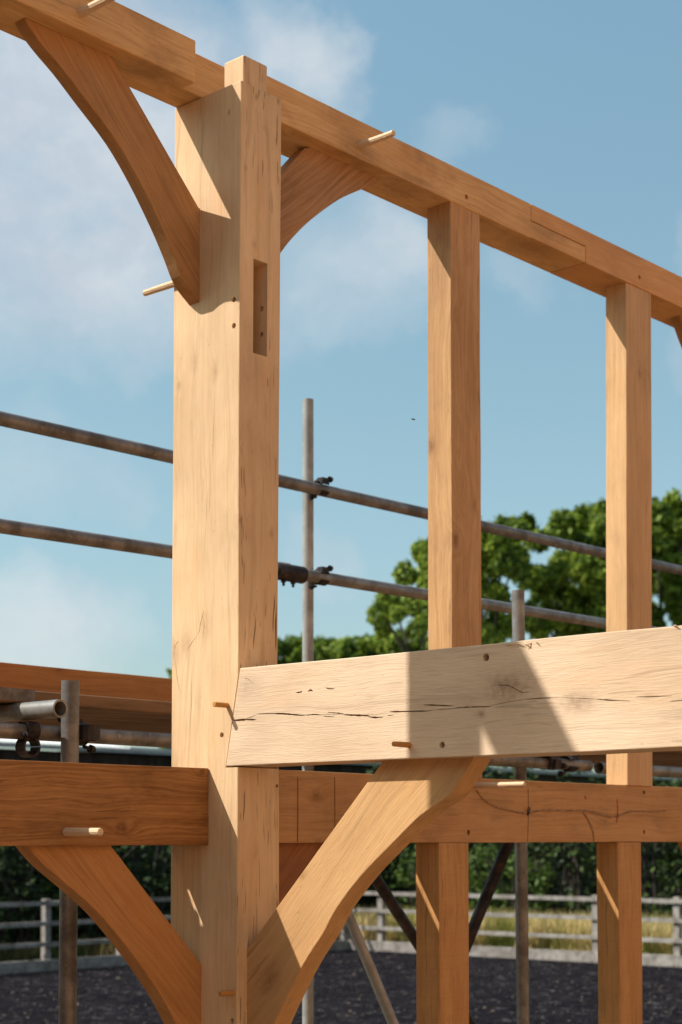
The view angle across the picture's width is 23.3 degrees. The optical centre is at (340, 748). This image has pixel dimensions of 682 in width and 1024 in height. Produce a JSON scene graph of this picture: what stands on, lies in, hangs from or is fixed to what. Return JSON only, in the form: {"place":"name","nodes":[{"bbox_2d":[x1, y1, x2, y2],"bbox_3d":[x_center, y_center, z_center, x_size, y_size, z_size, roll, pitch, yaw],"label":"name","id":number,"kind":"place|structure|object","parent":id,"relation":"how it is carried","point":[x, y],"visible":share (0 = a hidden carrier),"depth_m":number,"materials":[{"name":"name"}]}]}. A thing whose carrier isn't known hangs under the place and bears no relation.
{"place":"outdoors","nodes":[
{"label":"outdoors","id":0,"kind":"place"},
{"bbox_2d":[0,934,337,961],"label":"rough grass","id":1,"kind":"structure","parent":0,"point":[82,950],"depth_m":29.54,"materials":[{"name":"green plant"}]},
{"bbox_2d":[0,950,681,1023],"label":"arena","id":2,"kind":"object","parent":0,"point":[326,1001],"visible":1,"depth_m":24.52},
{"bbox_2d":[0,897,347,974],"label":"arena fence","id":3,"kind":"object","parent":2,"relation":"on","point":[46,962],"visible":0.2,"depth_m":28.73,"materials":[{"name":"grey wood"}]},
{"bbox_2d":[0,950,680,1023],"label":"wood chips","id":4,"kind":"object","parent":2,"relation":"on","point":[351,987],"visible":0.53,"depth_m":24.75,"materials":[{"name":"brown wood"}]},
{"bbox_2d":[347,891,681,966],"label":"arena fence","id":5,"kind":"object","parent":2,"relation":"on","point":[381,943],"visible":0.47,"depth_m":31.25,"materials":[{"name":"grey wood"}]},
{"bbox_2d":[0,0,681,771],"label":"sky","id":6,"kind":"structure","parent":0,"point":[571,109],"materials":[{"name":"blue"}]},
{"bbox_2d":[372,874,476,1023],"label":"scaffold tube","id":7,"kind":"object","parent":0,"point":[386,895],"depth_m":8.06,"materials":[{"name":"metal"}]},
{"bbox_2d":[469,843,514,952],"bbox_3d":[0.582,1.103,8.326,0.824,1.689,0.060,1,-3,-19],"label":"scaffold tube","id":8,"kind":"object","parent":7,"relation":"on","point":[489,888],"depth_m":8.38,"materials":[{"name":"metal"}]},
{"bbox_2d":[338,901,672,954],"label":"tall grass","id":9,"kind":"structure","parent":0,"point":[575,926],"depth_m":32.28,"materials":[{"name":"plant"}]},
{"label":"ground","id":10,"kind":"structure","parent":0,"visible":0},
{"bbox_2d":[0,845,408,958],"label":"hedge","id":11,"kind":"object","parent":10,"relation":"on","point":[31,888],"visible":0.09,"depth_m":30.96,"materials":[{"name":"green plant"}]},
{"bbox_2d":[158,627,427,748],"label":"tree row","id":12,"kind":"object","parent":10,"relation":"on","point":[289,648],"visible":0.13,"depth_m":76.60,"materials":[{"name":"green plant"}]},
{"bbox_2d":[0,739,681,953],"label":"stable block","id":13,"kind":"structure","parent":10,"relation":"on","point":[113,754],"depth_m":34.86,"materials":[{"name":"metal"}]},
{"bbox_2d":[365,511,554,651],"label":"oak tree","id":14,"kind":"object","parent":10,"relation":"on","point":[508,558],"visible":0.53,"depth_m":48.81,"materials":[{"name":"green plant"}]},
{"bbox_2d":[386,844,559,922],"bbox_3d":[2.804,3.255,35.584,4.055,2.919,1.800,-2,-3,27],"label":"shrub","id":15,"kind":"object","parent":10,"relation":"on","point":[536,879],"visible":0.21,"depth_m":35.05,"materials":[{"name":"green plant"}]},
{"bbox_2d":[354,763,681,927],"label":"hedge","id":16,"kind":"object","parent":10,"relation":"on","point":[662,865],"visible":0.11,"depth_m":34.76,"materials":[{"name":"green plant"}]},
{"bbox_2d":[525,497,605,771],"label":"oak tree","id":17,"kind":"object","parent":10,"relation":"on","point":[583,523],"visible":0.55,"depth_m":51.88,"materials":[{"name":"green plant"}]},
{"bbox_2d":[652,487,681,627],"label":"oak tree","id":18,"kind":"object","parent":10,"relation":"on","point":[667,535],"visible":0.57,"depth_m":54.38,"materials":[{"name":"green plant"}]},
{"label":"yard","id":19,"kind":"structure","parent":0,"visible":0},
{"bbox_2d":[58,680,79,1023],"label":"scaffold tube","id":20,"kind":"object","parent":19,"relation":"on","point":[68,926],"visible":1,"depth_m":5.62,"materials":[{"name":"grey metal"}]},
{"bbox_2d":[0,722,592,770],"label":"scaffold tube","id":21,"kind":"object","parent":20,"relation":"attached to","point":[107,736],"visible":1,"depth_m":5.97,"materials":[{"name":"grey metal"}]},
{"bbox_2d":[15,721,40,757],"bbox_3d":[-1.064,-0.030,5.624,0.086,0.122,0.149,1,-3,-25],"label":"scaffold coupler","id":22,"kind":"object","parent":21,"relation":"attached to","point":[31,735],"visible":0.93,"depth_m":5.61,"materials":[{"name":"metal"}]},
{"bbox_2d":[0,699,67,721],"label":"scaffold tube","id":23,"kind":"object","parent":21,"relation":"on","point":[46,709],"visible":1,"depth_m":5.57,"materials":[{"name":"grey metal"}]},
{"bbox_2d":[0,687,681,755],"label":"scaffold board","id":24,"kind":"object","parent":23,"relation":"on","point":[107,705],"visible":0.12,"depth_m":5.99,"materials":[{"name":"wood"}]},
{"bbox_2d":[38,718,681,762],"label":"scaffold board","id":25,"kind":"object","parent":23,"relation":"on","point":[127,724],"visible":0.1,"depth_m":6.80,"materials":[{"name":"brown wood"}]},
{"bbox_2d":[579,759,681,766],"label":"scaffold board","id":26,"kind":"object","parent":23,"relation":"on","point":[593,761],"visible":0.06,"depth_m":10.57,"materials":[{"name":"brown wood"}]},
{"bbox_2d":[57,718,99,753],"bbox_3d":[-0.901,-0.052,5.769,0.149,0.137,0.122,-1,-3,20],"label":"scaffold coupler","id":27,"kind":"object","parent":21,"relation":"attached to","point":[87,733],"visible":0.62,"depth_m":5.71,"materials":[{"name":"metal"}]},
{"bbox_2d":[540,756,566,769],"bbox_3d":[0.990,0.031,7.890,0.169,0.144,0.098,-1,-3,17],"label":"scaffold coupler","id":28,"kind":"object","parent":21,"relation":"attached to","point":[555,762],"visible":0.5,"depth_m":7.86,"materials":[{"name":"metal"}]},
{"bbox_2d":[557,755,579,776],"bbox_3d":[1.087,0.072,8.037,0.149,0.137,0.122,-1,-3,20],"label":"scaffold coupler","id":29,"kind":"object","parent":21,"relation":"attached to","point":[570,769],"visible":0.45,"depth_m":8.00,"materials":[{"name":"metal"}]},
{"bbox_2d":[594,762,681,777],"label":"scaffold tube","id":30,"kind":"object","parent":21,"relation":"attached to","point":[657,771],"visible":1,"depth_m":8.67,"materials":[{"name":"grey metal"}]},
{"bbox_3d":[0.543,0.013,8.214,1.300,0.062,0.062,-3,-4,42],"label":"scaffold tube","id":31,"kind":"object","parent":21,"relation":"on","visible":0},
{"bbox_2d":[2,720,681,765],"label":"scaffold board","id":32,"kind":"object","parent":31,"relation":"on","point":[110,727],"visible":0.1,"depth_m":7.13,"materials":[{"name":"brown wood"}]},
{"bbox_2d":[79,713,681,759],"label":"scaffold board","id":33,"kind":"object","parent":31,"relation":"on","point":[122,718],"visible":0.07,"depth_m":6.50,"materials":[{"name":"brown wood"}]},
{"bbox_2d":[171,55,280,1023],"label":"oak post","id":34,"kind":"object","parent":19,"relation":"on","point":[224,893],"visible":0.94,"depth_m":5.64,"materials":[{"name":"beige wood"}]},
{"bbox_2d":[0,760,207,845],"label":"girt","id":35,"kind":"object","parent":34,"relation":"attached to","point":[44,803],"visible":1,"depth_m":5.25,"materials":[{"name":"brown wood"}]},
{"bbox_2d":[62,828,102,835],"bbox_3d":[-0.811,0.257,5.099,0.217,0.028,0.028,-3,-4,42],"label":"oak peg","id":36,"kind":"object","parent":35,"relation":"attached to","point":[82,831],"visible":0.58,"depth_m":5.07,"materials":[{"name":"beige wood"}]},
{"bbox_2d":[15,17,199,304],"bbox_3d":[-0.753,-1.942,5.495,0.053,0.767,0.789,-3,-4,42],"label":"brace","id":37,"kind":"object","parent":34,"relation":"attached to","point":[93,83],"visible":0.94,"depth_m":5.53,"materials":[{"name":"brown wood"}]},
{"bbox_2d":[16,846,201,1023],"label":"brace","id":38,"kind":"object","parent":34,"relation":"attached to","point":[102,888],"visible":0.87,"depth_m":5.37,"materials":[{"name":"brown wood"}]},
{"bbox_2d":[0,0,224,107],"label":"wall plate","id":39,"kind":"object","parent":34,"relation":"on","point":[158,61],"depth_m":5.49,"materials":[{"name":"brown wood"}]},
{"bbox_2d":[77,0,114,17],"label":"oak peg","id":40,"kind":"object","parent":39,"relation":"attached to","point":[88,8],"visible":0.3,"depth_m":5.24,"materials":[{"name":"beige wood"}]},
{"bbox_2d":[142,281,174,295],"bbox_3d":[-0.628,-1.632,5.851,0.200,0.026,0.026,-3,-4,42],"label":"oak peg","id":41,"kind":"object","parent":34,"relation":"attached to","point":[159,288],"visible":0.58,"depth_m":5.85,"materials":[{"name":"beige wood"}]},
{"bbox_2d":[212,702,228,707],"bbox_3d":[-0.386,-0.145,5.550,0.017,0.018,0.112,-3,-4,42],"label":"oak peg","id":42,"kind":"object","parent":34,"relation":"attached to","point":[221,704],"visible":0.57,"depth_m":5.52,"materials":[{"name":"brown wood"}]},
{"bbox_2d":[218,990,234,996],"bbox_3d":[-0.360,0.808,5.476,0.017,0.018,0.112,-3,-4,42],"label":"oak peg","id":43,"kind":"object","parent":34,"relation":"attached to","point":[226,993],"visible":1,"depth_m":5.45,"materials":[{"name":"brown wood"}]},
{"bbox_2d":[279,843,322,903],"bbox_3d":[-0.192,0.617,5.954,0.065,0.608,0.529,-3,-4,42],"label":"brace","id":44,"kind":"object","parent":34,"relation":"attached to","point":[295,859],"visible":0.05,"depth_m":5.93,"materials":[{"name":"brown wood"}]},
{"bbox_2d":[280,147,380,252],"bbox_3d":[-0.112,-1.888,6.207,0.053,0.778,0.809,-3,-4,42],"label":"brace","id":45,"kind":"object","parent":34,"relation":"attached to","point":[314,182],"visible":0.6,"depth_m":6.18,"materials":[{"name":"brown wood"}]},
{"bbox_2d":[247,757,490,1023],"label":"brace","id":46,"kind":"object","parent":34,"relation":"attached to","point":[396,808],"visible":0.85,"depth_m":5.25,"materials":[{"name":"brown wood"}]},
{"bbox_2d":[226,625,681,767],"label":"tie beam","id":47,"kind":"structure","parent":34,"relation":"attached to","point":[617,692],"depth_m":4.86,"materials":[{"name":"brown wood"}]},
{"bbox_2d":[392,741,411,747],"bbox_3d":[0.199,-0.011,5.003,0.019,0.019,0.125,-3,-4,42],"label":"oak peg","id":48,"kind":"object","parent":47,"relation":"attached to","point":[401,744],"visible":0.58,"depth_m":4.97,"materials":[{"name":"brown wood"}]},
{"bbox_2d":[279,770,681,842],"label":"girt","id":49,"kind":"object","parent":34,"relation":"attached to","point":[314,806],"visible":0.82,"depth_m":6.92,"materials":[{"name":"brown wood"}]},
{"bbox_2d":[427,201,481,778],"bbox_3d":[0.464,-1.046,6.757,0.125,2.339,0.198,-3,-4,42],"label":"stud","id":50,"kind":"object","parent":49,"relation":"on","point":[454,488],"visible":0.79,"depth_m":6.71,"materials":[{"name":"brown wood"}]},
{"bbox_2d":[267,76,584,271],"bbox_3d":[0.323,-2.293,6.719,0.201,0.152,2.096,-3,-4,42],"label":"wall plate","id":51,"kind":"object","parent":50,"relation":"on","point":[416,181],"depth_m":6.61,"materials":[{"name":"brown wood"}]},
{"bbox_2d":[358,130,395,148],"bbox_3d":[0.116,-2.296,6.253,0.217,0.028,0.028,-3,-4,42],"label":"oak peg","id":52,"kind":"object","parent":51,"relation":"attached to","point":[375,139],"visible":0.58,"depth_m":6.23,"materials":[{"name":"beige wood"}]},
{"bbox_2d":[473,782,525,787],"bbox_3d":[0.614,0.146,6.631,0.300,0.023,0.023,-3,-4,42],"label":"oak peg","id":53,"kind":"object","parent":49,"relation":"attached to","point":[497,784],"visible":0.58,"depth_m":6.61,"materials":[{"name":"beige wood"}]},
{"bbox_2d":[606,283,651,785],"bbox_3d":[1.346,-0.993,7.730,0.115,2.339,0.249,-3,-4,42],"label":"stud","id":54,"kind":"object","parent":49,"relation":"on","point":[628,481],"visible":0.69,"depth_m":7.68,"materials":[{"name":"brown wood"}]},
{"bbox_2d":[302,398,313,1023],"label":"scaffold tube","id":55,"kind":"object","parent":19,"relation":"on","point":[307,563],"visible":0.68,"depth_m":8.60,"materials":[{"name":"grey metal"}]},
{"bbox_2d":[309,476,332,499],"bbox_3d":[-0.126,-1.356,8.628,0.149,0.137,0.122,-1,-3,20],"label":"scaffold coupler","id":56,"kind":"object","parent":55,"relation":"attached to","point":[324,480],"visible":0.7,"depth_m":8.60,"materials":[{"name":"metal"}]},
{"bbox_2d":[0,411,681,574],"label":"scaffold tube","id":57,"kind":"object","parent":55,"relation":"attached to","point":[50,429],"depth_m":8.54,"materials":[{"name":"grey metal"}]},
{"bbox_2d":[307,569,657,628],"bbox_3d":[2.018,-0.782,10.951,0.063,0.110,6.827,-3,-4,42],"label":"scaffold tube","id":58,"kind":"object","parent":55,"relation":"attached to","point":[339,580],"visible":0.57,"depth_m":9.15,"materials":[{"name":"grey metal"}]},
{"bbox_2d":[278,563,307,586],"bbox_3d":[-0.266,-0.878,8.410,0.088,0.116,0.200,-3,-4,42],"label":"sleeve coupler","id":59,"kind":"object","parent":58,"relation":"attached to","point":[293,574],"visible":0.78,"depth_m":8.38,"materials":[{"name":"metal"}]},
{"bbox_2d":[0,519,290,573],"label":"scaffold tube","id":60,"kind":"object","parent":59,"relation":"attached to","point":[43,532],"visible":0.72,"depth_m":7.40,"materials":[{"name":"grey metal"}]},
{"bbox_2d":[309,565,332,589],"bbox_3d":[-0.126,-0.889,8.603,0.149,0.137,0.122,-1,-3,20],"label":"scaffold coupler","id":61,"kind":"object","parent":58,"relation":"attached to","point":[325,570],"visible":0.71,"depth_m":8.57,"materials":[{"name":"metal"}]},
{"bbox_2d":[346,912,398,1023],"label":"scaffold tube","id":62,"kind":"object","parent":19,"relation":"on","point":[371,971],"depth_m":7.24,"materials":[{"name":"grey metal"}]},
{"bbox_2d":[416,843,468,1023],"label":"stud","id":63,"kind":"object","parent":19,"relation":"on","point":[442,939],"visible":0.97,"depth_m":6.55,"materials":[{"name":"brown wood"}]},
{"bbox_2d":[512,590,528,1023],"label":"scaffold tube","id":64,"kind":"object","parent":19,"relation":"on","point":[521,865],"visible":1,"depth_m":8.07,"materials":[{"name":"grey metal"}]},
{"bbox_2d":[597,842,641,1023],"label":"stud","id":65,"kind":"object","parent":19,"relation":"on","point":[619,920],"visible":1,"depth_m":7.51,"materials":[{"name":"brown wood"}]},
{"bbox_3d":[2.226,0.327,8.606,0.331,4.878,0.199,-3,-4,42],"label":"oak post","id":66,"kind":"object","parent":19,"relation":"on","visible":0},
{"bbox_2d":[531,204,681,327],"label":"wall plate","id":67,"kind":"object","parent":66,"relation":"on","point":[603,267],"depth_m":7.66,"materials":[{"name":"brown wood"}]},
{"bbox_2d":[671,315,681,347],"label":"brace","id":68,"kind":"object","parent":66,"relation":"attached to","point":[677,322],"visible":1,"depth_m":8.21,"materials":[{"name":"brown wood"}]},
{"bbox_3d":[-3.489,1.118,4.903,0.161,2.898,0.181,-3,-4,42],"label":"oak post","id":69,"kind":"object","parent":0,"visible":0},
{"bbox_2d":[0,662,171,701],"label":"back beam","id":70,"kind":"structure","parent":69,"relation":"on","point":[40,678],"depth_m":7.48,"materials":[{"name":"brown wood"}]}
]}

